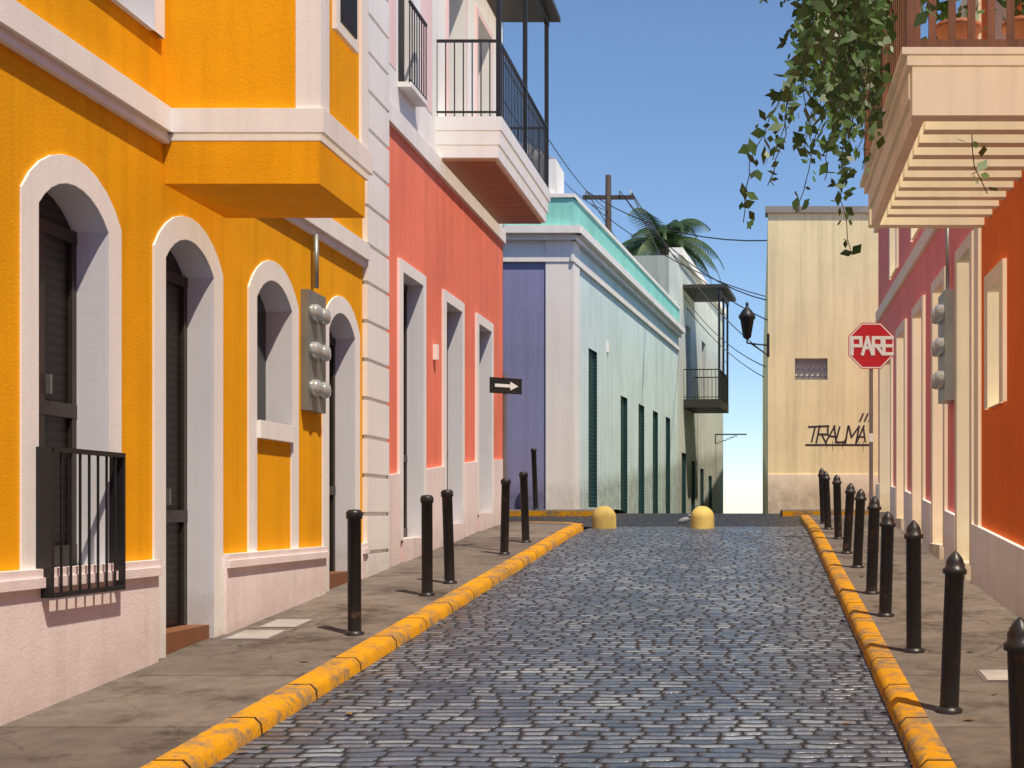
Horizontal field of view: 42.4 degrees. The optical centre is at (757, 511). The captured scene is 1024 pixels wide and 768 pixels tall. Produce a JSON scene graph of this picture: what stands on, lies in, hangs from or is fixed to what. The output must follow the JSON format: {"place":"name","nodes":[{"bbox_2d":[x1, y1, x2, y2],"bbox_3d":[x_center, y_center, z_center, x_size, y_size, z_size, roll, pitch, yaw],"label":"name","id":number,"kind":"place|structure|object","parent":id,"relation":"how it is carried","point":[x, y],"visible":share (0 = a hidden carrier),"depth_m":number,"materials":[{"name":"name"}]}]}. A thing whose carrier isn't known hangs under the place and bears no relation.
{"place":"outdoors","nodes":[
{"label":"outdoors","id":0,"kind":"place"},
{"bbox_2d":[0,0,369,725],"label":"yellow building","id":1,"kind":"structure","parent":0,"point":[180,420],"depth_m":8.67,"materials":[{"name":"paint"}]},
{"bbox_2d":[164,0,372,217],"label":"yellow building bay","id":2,"kind":"object","parent":1,"relation":"attached to","point":[267,101],"visible":0.93,"depth_m":9.05,"materials":[{"name":"paint"}]},
{"bbox_2d":[362,0,388,576],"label":"quoin pilaster","id":3,"kind":"object","parent":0,"point":[375,395],"visible":0.62,"depth_m":13.95,"materials":[{"name":"white paint"}]},
{"bbox_2d":[362,0,505,567],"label":"coral house","id":4,"kind":"structure","parent":0,"point":[447,236],"depth_m":16.79,"materials":[{"name":"paint"}]},
{"bbox_2d":[436,0,560,223],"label":"balcony","id":5,"kind":"structure","parent":4,"relation":"attached to","point":[489,162],"depth_m":17.96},
{"bbox_2d":[0,509,1017,767],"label":"pavements","id":6,"kind":"structure","parent":0,"point":[150,713],"depth_m":8.64,"materials":[{"name":"concrete"}]},
{"bbox_2d":[345,509,364,635],"bbox_3d":[-3.150,0.493,10.000,0.146,1.030,0.150,0,0,0],"label":"bollard","id":7,"kind":"object","parent":6,"relation":"on","point":[353,517],"visible":0.94,"depth_m":9.96,"materials":[{"name":"metal"}]},
{"bbox_2d":[419,495,434,596],"bbox_3d":[-3.150,0.341,12.200,0.146,1.010,0.150,0,0,0],"label":"bollard","id":8,"kind":"object","parent":6,"relation":"on","point":[426,501],"visible":0.94,"depth_m":12.16,"materials":[{"name":"metal"}]},
{"bbox_2d":[441,489,457,583],"bbox_3d":[-3.159,0.275,13.100,0.165,1.014,0.150,0,0,0],"label":"bollard","id":9,"kind":"object","parent":6,"relation":"on","point":[448,534],"visible":0.92,"depth_m":13.06,"materials":[{"name":"metal"}]},
{"bbox_2d":[498,478,510,554],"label":"bollard","id":10,"kind":"object","parent":6,"relation":"on","point":[505,508],"visible":0.94,"depth_m":15.84,"materials":[{"name":"metal"}]},
{"bbox_2d":[489,374,521,477],"bbox_3d":[-3.218,-0.605,16.297,0.440,2.300,0.058,0,0,-35],"label":"one way sign","id":11,"kind":"object","parent":6,"relation":"on","point":[505,385],"visible":0.66,"depth_m":16.28,"materials":[{"name":"black metal"}]},
{"bbox_2d":[519,472,531,542],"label":"bollard","id":12,"kind":"object","parent":6,"relation":"on","point":[523,476],"visible":0.91,"depth_m":17.37,"materials":[{"name":"metal"}]},
{"bbox_2d":[531,448,539,509],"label":"bollard","id":13,"kind":"object","parent":6,"relation":"on","point":[534,477],"visible":0.94,"depth_m":26.55,"materials":[{"name":"metal"}]},
{"bbox_2d":[503,159,580,508],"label":"building","id":14,"kind":"structure","parent":6,"relation":"on","point":[537,311],"depth_m":27.00,"materials":[{"name":"paint"}]},
{"bbox_2d":[140,511,956,767],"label":"kerbs","id":15,"kind":"structure","parent":6,"relation":"on","point":[923,745],"depth_m":8.62,"materials":[{"name":"concrete"}]},
{"bbox_2d":[220,619,1007,681],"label":"utility covers","id":16,"kind":"object","parent":6,"relation":"on","point":[993,675],"visible":0.92,"depth_m":9.96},
{"bbox_2d":[235,517,995,753],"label":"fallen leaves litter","id":17,"kind":"object","parent":6,"relation":"on","point":[538,571],"visible":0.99,"depth_m":8.16,"materials":[{"name":"brown plant"}]},
{"bbox_2d":[633,255,668,294],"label":"grey mint body","id":18,"kind":"object","parent":6,"relation":"on","point":[661,270],"visible":0.04,"depth_m":42.00,"materials":[{"name":"paint"}]},
{"bbox_2d":[583,175,633,232],"bbox_3d":[-4.670,-7.370,40.000,1.600,6.300,0.260,0,0,0],"label":"utility pole","id":19,"kind":"object","parent":18,"relation":"on","point":[607,197],"visible":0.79,"depth_m":39.95,"materials":[{"name":"brown wood"}]},
{"bbox_2d":[622,208,723,283],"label":"palm tree","id":20,"kind":"object","parent":6,"relation":"on","point":[633,246],"visible":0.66,"depth_m":49.49,"materials":[{"name":"green plant"}]},
{"bbox_2d":[635,247,746,512],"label":"grey house","id":21,"kind":"structure","parent":6,"relation":"on","point":[703,392],"depth_m":45.37,"materials":[{"name":"paint"}]},
{"bbox_2d":[818,468,824,523],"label":"bollard","id":22,"kind":"object","parent":6,"relation":"on","point":[821,472],"visible":0.62,"depth_m":20.88,"materials":[{"name":"metal"}]},
{"bbox_2d":[821,471,832,529],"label":"bollard","id":23,"kind":"object","parent":6,"relation":"on","point":[825,478],"visible":0.96,"depth_m":19.44,"materials":[{"name":"metal"}]},
{"bbox_2d":[832,474,842,538],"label":"bollard","id":24,"kind":"object","parent":6,"relation":"on","point":[836,482],"visible":0.92,"depth_m":17.84,"materials":[{"name":"metal"}]},
{"bbox_2d":[840,483,855,553],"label":"bollard","id":25,"kind":"object","parent":6,"relation":"on","point":[850,491],"visible":0.92,"depth_m":15.94,"materials":[{"name":"metal"}]},
{"bbox_2d":[850,489,866,567],"bbox_3d":[1.135,0.208,14.461,0.156,0.948,0.210,0,0,-26],"label":"bollard","id":26,"kind":"object","parent":6,"relation":"on","point":[860,498],"visible":0.98,"depth_m":14.41,"materials":[{"name":"metal"}]},
{"bbox_2d":[848,323,893,501],"bbox_3d":[1.620,-1.151,18.293,0.660,3.100,0.070,0,0,0],"label":"stop sign","id":27,"kind":"object","parent":6,"relation":"on","point":[870,346],"visible":0.91,"depth_m":18.26,"materials":[{"name":"red metal"}]},
{"bbox_2d":[863,496,881,594],"bbox_3d":[1.103,0.341,12.328,0.174,0.995,0.161,0,0,0],"label":"bollard","id":28,"kind":"object","parent":6,"relation":"on","point":[874,507],"visible":0.93,"depth_m":12.28,"materials":[{"name":"metal"}]},
{"bbox_2d":[876,511,895,616],"bbox_3d":[1.093,0.466,10.932,0.167,0.949,0.169,0,0,0],"label":"bollard","id":29,"kind":"object","parent":6,"relation":"on","point":[887,524],"visible":0.94,"depth_m":10.88,"materials":[{"name":"metal"}]},
{"bbox_2d":[903,520,924,653],"bbox_3d":[1.130,0.559,9.258,0.156,1.006,0.174,0,0,0],"label":"bollard","id":30,"kind":"object","parent":6,"relation":"on","point":[913,536],"visible":0.95,"depth_m":9.21,"materials":[{"name":"metal"}]},
{"bbox_2d":[935,551,966,714],"bbox_3d":[1.113,0.712,7.376,0.182,0.980,0.160,0,0,0],"label":"bollard","id":31,"kind":"object","parent":6,"relation":"on","point":[954,570],"visible":0.96,"depth_m":7.33,"materials":[{"name":"metal"}]},
{"bbox_2d":[1003,617,1023,767],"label":"bollard","id":32,"kind":"object","parent":6,"relation":"on","point":[1013,645],"visible":1,"depth_m":5.16,"materials":[{"name":"metal"}]},
{"bbox_2d":[210,527,912,767],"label":"road cobbles","id":33,"kind":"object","parent":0,"point":[672,647],"visible":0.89,"depth_m":8.79,"materials":[{"name":"grey stone"}]},
{"bbox_2d":[592,506,615,528],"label":"dome bollard","id":34,"kind":"object","parent":33,"relation":"on","point":[603,517],"visible":0.92,"depth_m":21.09,"materials":[{"name":"yellow concrete"}]},
{"bbox_2d":[690,506,713,528],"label":"dome bollard","id":35,"kind":"object","parent":33,"relation":"on","point":[701,517],"visible":0.96,"depth_m":21.09,"materials":[{"name":"yellow concrete"}]},
{"bbox_2d":[560,193,684,529],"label":"mint house","id":36,"kind":"structure","parent":0,"point":[628,329],"depth_m":32.09,"materials":[{"name":"teal paint"}]},
{"bbox_2d":[504,62,767,376],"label":"overhead wires","id":37,"kind":"object","parent":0,"point":[659,236],"visible":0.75,"depth_m":37.57,"materials":[{"name":"black"}]},
{"bbox_2d":[509,513,803,526],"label":"cross street road","id":38,"kind":"structure","parent":0,"point":[720,520],"depth_m":24.32,"materials":[{"name":"grey asphalt"}]},
{"bbox_2d":[678,514,690,526],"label":"pigeon","id":39,"kind":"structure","parent":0,"point":[683,520],"depth_m":21.57,"materials":[{"name":"grey"}]},
{"bbox_2d":[503,0,961,512],"label":"sky","id":40,"kind":"structure","parent":0,"point":[661,98],"materials":[{"name":"blue"}]},
{"bbox_2d":[763,206,877,513],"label":"cream building","id":41,"kind":"structure","parent":0,"point":[822,298],"depth_m":27.50,"materials":[{"name":"beige paint"}]},
{"bbox_2d":[738,302,768,356],"bbox_3d":[-0.116,-3.915,27.385,0.661,1.190,0.391,0,0,22],"label":"street lantern","id":42,"kind":"object","parent":41,"relation":"attached to","point":[747,316],"visible":1,"depth_m":27.34,"materials":[{"name":"black metal"}]},
{"bbox_2d":[805,413,873,448],"bbox_3d":[1.755,-1.713,27.494,1.470,0.814,0.003,0,0,0],"label":"graffiti tag","id":43,"kind":"object","parent":41,"relation":"attached to","point":[845,440],"visible":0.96,"depth_m":27.50,"materials":[{"name":"black paint"}]},
{"bbox_2d":[860,0,1023,618],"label":"building","id":44,"kind":"structure","parent":0,"point":[950,314],"depth_m":12.23,"materials":[{"name":"paint"}]},
{"bbox_2d":[738,0,1023,256],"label":"hanging vines","id":45,"kind":"object","parent":44,"relation":"hanging from","point":[847,43],"visible":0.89,"depth_m":10.68,"materials":[{"name":"green plant"}]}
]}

